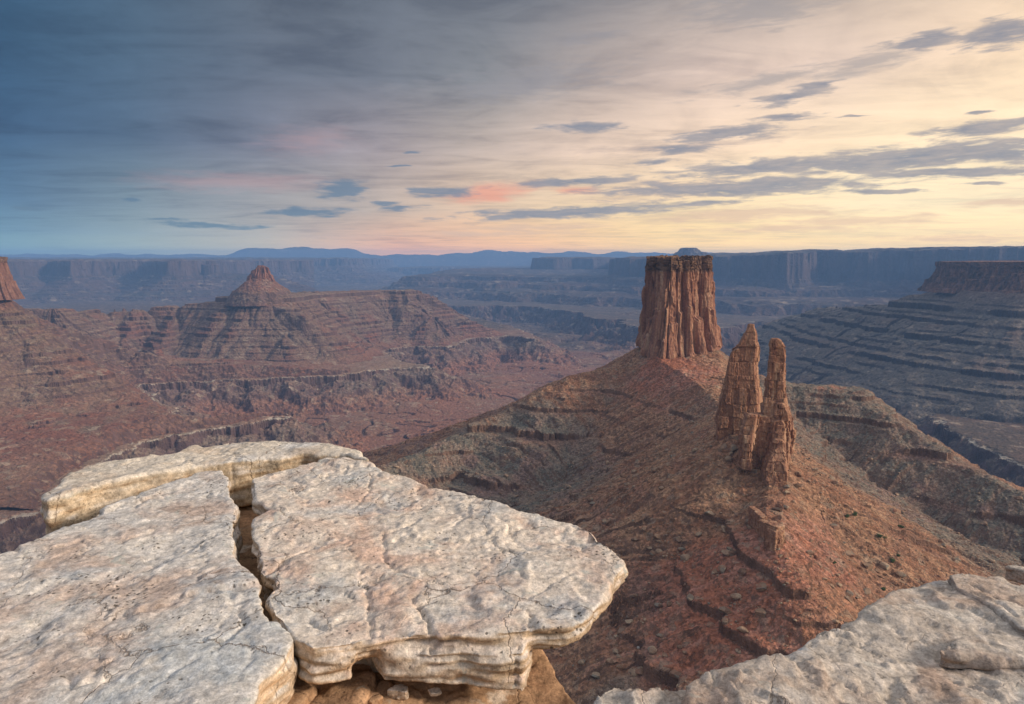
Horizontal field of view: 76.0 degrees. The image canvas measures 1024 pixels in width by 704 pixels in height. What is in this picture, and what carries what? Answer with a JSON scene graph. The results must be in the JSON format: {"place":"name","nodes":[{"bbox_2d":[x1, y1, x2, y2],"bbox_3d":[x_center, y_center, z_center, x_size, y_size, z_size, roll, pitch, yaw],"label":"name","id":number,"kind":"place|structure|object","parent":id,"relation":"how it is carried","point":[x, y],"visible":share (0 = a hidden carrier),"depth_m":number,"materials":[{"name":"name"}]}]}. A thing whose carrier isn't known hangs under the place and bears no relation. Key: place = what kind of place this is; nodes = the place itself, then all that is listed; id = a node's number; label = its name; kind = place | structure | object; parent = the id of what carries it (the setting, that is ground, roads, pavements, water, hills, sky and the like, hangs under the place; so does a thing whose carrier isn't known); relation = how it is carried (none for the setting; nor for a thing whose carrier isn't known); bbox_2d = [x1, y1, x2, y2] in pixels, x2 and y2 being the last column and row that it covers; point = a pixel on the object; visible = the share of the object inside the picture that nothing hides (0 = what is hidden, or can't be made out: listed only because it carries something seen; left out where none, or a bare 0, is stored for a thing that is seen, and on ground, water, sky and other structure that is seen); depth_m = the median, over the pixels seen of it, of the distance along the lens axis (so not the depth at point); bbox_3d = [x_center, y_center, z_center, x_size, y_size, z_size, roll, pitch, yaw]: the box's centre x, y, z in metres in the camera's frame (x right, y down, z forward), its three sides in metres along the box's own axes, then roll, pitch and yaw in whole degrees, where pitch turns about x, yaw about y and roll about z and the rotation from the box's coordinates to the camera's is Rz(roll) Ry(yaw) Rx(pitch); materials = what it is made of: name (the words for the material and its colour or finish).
{"place":"outdoors","nodes":[
{"label":"outdoors","id":0,"kind":"place"},
{"bbox_2d":[7,259,314,305],"bbox_3d":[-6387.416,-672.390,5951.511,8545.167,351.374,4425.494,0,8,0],"label":"plateau","id":1,"kind":"structure","parent":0,"point":[39,281],"depth_m":5495.89,"materials":[{"name":"blue stone"}]},
{"bbox_2d":[0,300,350,509],"bbox_3d":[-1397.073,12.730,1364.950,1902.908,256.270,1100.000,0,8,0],"label":"hill","id":2,"kind":"structure","parent":0,"point":[70,400],"depth_m":1278.30,"materials":[{"name":"brown stone"}]},
{"bbox_2d":[0,256,24,299],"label":"sandstone butte","id":3,"kind":"object","parent":2,"relation":"on","point":[9,289],"visible":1,"depth_m":1412.39,"materials":[{"name":"red stone"}]},
{"bbox_2d":[8,257,407,285],"bbox_3d":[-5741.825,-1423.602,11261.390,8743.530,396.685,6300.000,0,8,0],"label":"plateau","id":4,"kind":"structure","parent":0,"point":[347,270],"depth_m":9253.15,"materials":[{"name":"blue stone"}]},
{"bbox_2d":[200,261,321,295],"bbox_3d":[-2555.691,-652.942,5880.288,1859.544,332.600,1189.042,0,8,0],"label":"ridge","id":5,"kind":"structure","parent":0,"point":[214,278],"depth_m":5780.13,"materials":[{"name":"blue stone"}]},
{"bbox_2d":[0,247,711,266],"bbox_3d":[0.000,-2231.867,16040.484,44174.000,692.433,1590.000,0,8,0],"label":"mountains","id":6,"kind":"structure","parent":0,"point":[489,257],"depth_m":15887.13,"materials":[{"name":"blue stone"}]},
{"bbox_2d":[387,265,530,275],"bbox_3d":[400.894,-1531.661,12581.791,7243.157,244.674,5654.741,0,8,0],"label":"plateau","id":7,"kind":"structure","parent":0,"point":[411,271],"depth_m":11346.09,"materials":[{"name":"stone"}]},
{"bbox_2d":[378,267,644,291],"bbox_3d":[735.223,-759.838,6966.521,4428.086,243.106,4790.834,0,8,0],"label":"plateau","id":8,"kind":"structure","parent":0,"point":[619,284],"depth_m":6204.98,"materials":[{"name":"blue stone"}]},
{"bbox_2d":[0,284,1023,553],"bbox_3d":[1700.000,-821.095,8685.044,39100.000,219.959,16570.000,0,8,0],"label":"canyon floor","id":9,"kind":"structure","parent":0,"point":[392,396],"depth_m":1794.09,"materials":[{"name":"brown stone"}]},
{"bbox_2d":[25,289,505,364],"bbox_3d":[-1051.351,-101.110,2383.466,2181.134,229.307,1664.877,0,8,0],"label":"mesa","id":10,"kind":"structure","parent":9,"relation":"on","point":[332,327],"depth_m":2149.44,"materials":[{"name":"stone"}]},
{"bbox_2d":[223,265,291,306],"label":"pyramid peak","id":11,"kind":"structure","parent":10,"relation":"on","point":[258,286],"depth_m":2198.17,"materials":[{"name":"stone"}]},
{"bbox_2d":[0,0,1023,255],"label":"sky","id":12,"kind":"structure","parent":0,"point":[128,127],"materials":[{"name":"blue"}]},
{"bbox_2d":[530,257,617,269],"bbox_3d":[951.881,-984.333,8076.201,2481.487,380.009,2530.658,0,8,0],"label":"mesa","id":13,"kind":"structure","parent":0,"point":[567,263],"depth_m":7402.19,"materials":[{"name":"blue stone"}]},
{"bbox_2d":[607,256,641,277],"bbox_3d":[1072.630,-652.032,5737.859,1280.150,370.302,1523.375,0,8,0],"label":"mesa","id":14,"kind":"structure","parent":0,"point":[617,266],"depth_m":5572.05,"materials":[{"name":"blue stone"}]},
{"bbox_2d":[390,287,899,315],"bbox_3d":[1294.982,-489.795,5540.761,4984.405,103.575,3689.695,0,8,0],"label":"terrace","id":15,"kind":"structure","parent":0,"point":[772,306],"depth_m":4619.06,"materials":[{"name":"stone"}]},
{"bbox_2d":[431,280,889,297],"bbox_3d":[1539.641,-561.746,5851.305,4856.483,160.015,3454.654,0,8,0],"label":"terrace","id":16,"kind":"structure","parent":0,"point":[760,291],"depth_m":4756.99,"materials":[{"name":"blue stone"}]},
{"bbox_2d":[362,347,1023,703],"bbox_3d":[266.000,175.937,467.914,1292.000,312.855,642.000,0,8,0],"label":"hill","id":17,"kind":"structure","parent":0,"point":[624,384],"depth_m":368.93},
{"bbox_2d":[578,659,584,664],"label":"boulder","id":18,"kind":"object","parent":17,"relation":"on","point":[581,661],"visible":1,"depth_m":259.49,"materials":[{"name":"stone"}]},
{"bbox_2d":[590,672,599,678],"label":"boulder","id":19,"kind":"object","parent":17,"relation":"on","point":[595,674],"visible":1,"depth_m":251.34,"materials":[{"name":"grey stone"}]},
{"bbox_2d":[602,518,609,523],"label":"boulder","id":20,"kind":"object","parent":17,"relation":"on","point":[605,520],"visible":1,"depth_m":338.61,"materials":[{"name":"stone"}]},
{"bbox_2d":[606,658,612,663],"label":"boulder","id":21,"kind":"object","parent":17,"relation":"on","point":[609,660],"visible":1,"depth_m":251.43,"materials":[{"name":"stone"}]},
{"bbox_2d":[612,648,618,653],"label":"boulder","id":22,"kind":"object","parent":17,"relation":"on","point":[615,650],"visible":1,"depth_m":258.20,"materials":[{"name":"stone"}]},
{"bbox_2d":[617,626,626,634],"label":"boulder","id":23,"kind":"object","parent":17,"relation":"on","point":[621,629],"visible":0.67,"depth_m":267.81,"materials":[{"name":"stone"}]},
{"bbox_2d":[625,619,632,624],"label":"boulder","id":24,"kind":"object","parent":17,"relation":"on","point":[628,621],"visible":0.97,"depth_m":270.06,"materials":[{"name":"stone"}]},
{"bbox_2d":[630,667,637,676],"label":"boulder","id":25,"kind":"object","parent":17,"relation":"on","point":[632,669],"visible":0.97,"depth_m":245.16,"materials":[{"name":"stone"}]},
{"bbox_2d":[635,666,642,674],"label":"boulder","id":26,"kind":"object","parent":17,"relation":"on","point":[638,670],"visible":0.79,"depth_m":244.34,"materials":[{"name":"stone"}]},
{"bbox_2d":[647,645,656,653],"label":"boulder","id":27,"kind":"object","parent":17,"relation":"on","point":[652,649],"visible":1,"depth_m":246.94,"materials":[{"name":"stone"}]},
{"bbox_2d":[651,467,659,472],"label":"boulder","id":28,"kind":"object","parent":17,"relation":"on","point":[654,469],"visible":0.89,"depth_m":359.23,"materials":[{"name":"stone"}]},
{"bbox_2d":[653,534,660,538],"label":"boulder","id":29,"kind":"object","parent":17,"relation":"on","point":[657,536],"visible":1,"depth_m":310.17,"materials":[{"name":"stone"}]},
{"bbox_2d":[654,603,662,607],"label":"boulder","id":30,"kind":"object","parent":17,"relation":"on","point":[659,605],"visible":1,"depth_m":269.21,"materials":[{"name":"stone"}]},
{"bbox_2d":[669,670,681,678],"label":"boulder","id":31,"kind":"object","parent":17,"relation":"on","point":[675,674],"visible":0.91,"depth_m":235.01,"materials":[{"name":"stone"}]},
{"bbox_2d":[635,255,722,359],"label":"sandstone butte","id":32,"kind":"object","parent":17,"relation":"on","point":[677,317],"visible":1,"depth_m":616.08,"materials":[{"name":"brown stone"}]},
{"bbox_2d":[680,554,689,560],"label":"boulder","id":33,"kind":"object","parent":17,"relation":"on","point":[685,557],"visible":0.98,"depth_m":291.44,"materials":[{"name":"stone"}]},
{"bbox_2d":[686,593,693,600],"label":"boulder","id":34,"kind":"object","parent":17,"relation":"on","point":[689,597],"visible":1,"depth_m":259.62,"materials":[{"name":"stone"}]},
{"bbox_2d":[377,373,1023,703],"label":"rubble","id":35,"kind":"object","parent":17,"relation":"on","point":[720,513],"visible":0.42,"depth_m":337.43,"materials":[{"name":"stone"}]},
{"bbox_2d":[704,511,714,516],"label":"boulder","id":36,"kind":"object","parent":17,"relation":"on","point":[710,513],"visible":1,"depth_m":307.33,"materials":[{"name":"stone"}]},
{"bbox_2d":[718,565,726,572],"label":"boulder","id":37,"kind":"object","parent":17,"relation":"on","point":[722,568],"visible":1,"depth_m":268.59,"materials":[{"name":"grey stone"}]},
{"bbox_2d":[718,606,731,614],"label":"boulder","id":38,"kind":"object","parent":17,"relation":"on","point":[724,610],"visible":1,"depth_m":247.24,"materials":[{"name":"stone"}]},
{"bbox_2d":[722,617,727,623],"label":"boulder","id":39,"kind":"object","parent":17,"relation":"on","point":[725,620],"visible":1,"depth_m":240.89,"materials":[{"name":"stone"}]},
{"bbox_2d":[721,549,729,555],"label":"boulder","id":40,"kind":"object","parent":17,"relation":"on","point":[725,552],"visible":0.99,"depth_m":275.99,"materials":[{"name":"stone"}]},
{"bbox_2d":[725,456,731,461],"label":"boulder","id":41,"kind":"object","parent":17,"relation":"on","point":[728,458],"visible":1,"depth_m":332.48,"materials":[{"name":"stone"}]},
{"bbox_2d":[728,550,735,555],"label":"boulder","id":42,"kind":"object","parent":17,"relation":"on","point":[732,552],"visible":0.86,"depth_m":274.55,"materials":[{"name":"stone"}]},
{"bbox_2d":[730,444,738,451],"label":"boulder","id":43,"kind":"object","parent":17,"relation":"on","point":[733,447],"visible":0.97,"depth_m":336.73,"materials":[{"name":"stone"}]},
{"bbox_2d":[730,593,741,599],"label":"boulder","id":44,"kind":"object","parent":17,"relation":"on","point":[736,596],"visible":1,"depth_m":251.84,"materials":[{"name":"stone"}]},
{"bbox_2d":[714,324,762,440],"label":"rock spire","id":45,"kind":"object","parent":17,"relation":"on","point":[741,393],"visible":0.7,"depth_m":345.26,"materials":[{"name":"stone"}]},
{"bbox_2d":[737,568,746,574],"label":"boulder","id":46,"kind":"object","parent":17,"relation":"on","point":[741,571],"visible":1,"depth_m":259.77,"materials":[{"name":"stone"}]},
{"bbox_2d":[737,626,748,632],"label":"boulder","id":47,"kind":"object","parent":17,"relation":"on","point":[742,629],"visible":1,"depth_m":234.08,"materials":[{"name":"stone"}]},
{"bbox_2d":[755,607,766,616],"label":"boulder","id":48,"kind":"object","parent":17,"relation":"on","point":[761,612],"visible":1,"depth_m":238.22,"materials":[{"name":"stone"}]},
{"bbox_2d":[756,582,766,590],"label":"boulder","id":49,"kind":"object","parent":17,"relation":"on","point":[761,586],"visible":1,"depth_m":247.01,"materials":[{"name":"stone"}]},
{"bbox_2d":[737,338,795,486],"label":"rock spire","id":50,"kind":"object","parent":17,"relation":"on","point":[766,438],"visible":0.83,"depth_m":321.39,"materials":[{"name":"stone"}]},
{"bbox_2d":[748,506,784,551],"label":"rock outcrop","id":51,"kind":"object","parent":17,"relation":"on","point":[772,533],"visible":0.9,"depth_m":264.72,"materials":[{"name":"stone"}]},
{"bbox_2d":[794,483,803,487],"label":"boulder","id":52,"kind":"object","parent":17,"relation":"on","point":[797,485],"visible":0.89,"depth_m":319.93,"materials":[{"name":"stone"}]},
{"bbox_2d":[830,523,840,529],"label":"boulder","id":53,"kind":"object","parent":17,"relation":"on","point":[835,526],"visible":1,"depth_m":303.12,"materials":[{"name":"brown stone"}]},
{"bbox_2d":[844,596,852,601],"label":"boulder","id":54,"kind":"object","parent":17,"relation":"on","point":[849,599],"visible":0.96,"depth_m":252.41,"materials":[{"name":"brown stone"}]},
{"bbox_2d":[845,550,854,556],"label":"boulder","id":55,"kind":"object","parent":17,"relation":"on","point":[849,553],"visible":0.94,"depth_m":287.42,"materials":[{"name":"stone"}]},
{"bbox_2d":[846,589,853,596],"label":"boulder","id":56,"kind":"object","parent":17,"relation":"on","point":[849,593],"visible":0.85,"depth_m":256.45,"materials":[{"name":"stone"}]},
{"bbox_2d":[863,588,870,594],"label":"boulder","id":57,"kind":"object","parent":17,"relation":"on","point":[867,591],"visible":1,"depth_m":265.59,"materials":[{"name":"brown stone"}]},
{"bbox_2d":[863,563,873,569],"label":"boulder","id":58,"kind":"object","parent":17,"relation":"on","point":[868,566],"visible":0.98,"depth_m":284.71,"materials":[{"name":"brown stone"}]},
{"bbox_2d":[880,562,889,569],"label":"boulder","id":59,"kind":"object","parent":17,"relation":"on","point":[884,566],"visible":1,"depth_m":292.13,"materials":[{"name":"beige stone"}]},
{"bbox_2d":[895,571,905,576],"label":"boulder","id":60,"kind":"object","parent":17,"relation":"on","point":[900,574],"visible":1,"depth_m":289.28,"materials":[{"name":"brown stone"}]},
{"bbox_2d":[608,246,1023,297],"bbox_3d":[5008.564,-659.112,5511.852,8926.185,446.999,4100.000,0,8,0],"label":"plateau","id":61,"kind":"structure","parent":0,"point":[899,272],"depth_m":4734.72,"materials":[{"name":"blue stone"}]},
{"bbox_2d":[740,290,1023,424],"bbox_3d":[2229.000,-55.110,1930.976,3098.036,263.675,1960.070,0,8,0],"label":"hill","id":62,"kind":"structure","parent":0,"point":[917,359],"depth_m":1634.96,"materials":[{"name":"brown stone"}]},
{"bbox_2d":[917,260,1023,294],"bbox_3d":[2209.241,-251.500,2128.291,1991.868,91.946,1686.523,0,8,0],"label":"flat mesa","id":63,"kind":"structure","parent":62,"relation":"on","point":[1005,277],"depth_m":1809.95,"materials":[{"name":"stone"}]},
{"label":"cliff","id":64,"kind":"structure","parent":0,"visible":0},
{"bbox_2d":[238,505,575,703],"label":"bedrock","id":65,"kind":"structure","parent":64,"relation":"on","point":[544,686],"depth_m":2.84,"materials":[{"name":"brown stone"}]},
{"bbox_2d":[0,470,297,703],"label":"rock slab","id":66,"kind":"object","parent":65,"relation":"on","point":[150,596],"visible":1,"depth_m":2.83,"materials":[{"name":"beige stone"}]},
{"bbox_2d":[40,441,368,534],"bbox_3d":[-2.257,0.989,5.049,2.125,0.411,1.044,-3,9,-23],"label":"rock slab","id":67,"kind":"object","parent":65,"relation":"on","point":[80,496],"visible":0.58,"depth_m":4.89,"materials":[{"name":"beige stone"}]},
{"bbox_2d":[287,675,317,703],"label":"rock block","id":68,"kind":"object","parent":65,"relation":"on","point":[305,692],"visible":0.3,"depth_m":2.66,"materials":[{"name":"brown stone"}]},
{"bbox_2d":[368,691,382,703],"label":"stone","id":69,"kind":"object","parent":65,"relation":"on","point":[375,698],"visible":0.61,"depth_m":2.69,"materials":[{"name":"brown stone"}]},
{"bbox_2d":[387,684,408,699],"bbox_3d":[-0.476,1.424,2.747,0.090,0.045,0.060,0,8,0],"label":"stone","id":70,"kind":"object","parent":65,"relation":"on","point":[399,692],"visible":1,"depth_m":2.73,"materials":[{"name":"beige stone"}]},
{"bbox_2d":[428,687,441,696],"bbox_3d":[-0.323,1.431,2.757,0.052,0.018,0.045,-4,9,-27],"label":"stone","id":71,"kind":"object","parent":65,"relation":"on","point":[434,691],"visible":1,"depth_m":2.75,"materials":[{"name":"beige stone"}]},
{"bbox_2d":[251,457,627,690],"bbox_3d":[-0.805,1.213,3.670,2.824,0.470,1.708,6,10,37],"label":"rock slab","id":72,"kind":"object","parent":65,"relation":"on","point":[386,575],"visible":0.98,"depth_m":3.18,"materials":[{"name":"beige stone"}]},
{"bbox_2d":[593,687,685,703],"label":"rock ledge","id":73,"kind":"object","parent":65,"relation":"on","point":[657,695],"visible":0.8,"depth_m":2.55,"materials":[{"name":"grey stone"}]},
{"bbox_2d":[681,574,1023,703],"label":"rock ledge","id":74,"kind":"object","parent":64,"relation":"on","point":[888,647],"visible":0.91,"depth_m":2.64,"materials":[{"name":"beige stone"}]},
{"bbox_2d":[939,633,1023,670],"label":"rock flake","id":75,"kind":"object","parent":74,"relation":"on","point":[988,652],"visible":0.96,"depth_m":2.68,"materials":[{"name":"beige stone"}]},
{"bbox_2d":[947,573,1023,635],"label":"rock flake","id":76,"kind":"object","parent":74,"relation":"on","point":[1004,602],"visible":0.67,"depth_m":3.13,"materials":[{"name":"beige stone"}]},
{"bbox_2d":[1005,565,1023,584],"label":"boulder","id":77,"kind":"object","parent":64,"relation":"on","point":[1014,573],"visible":0.99,"depth_m":4.14,"materials":[{"name":"beige stone"}]}
]}

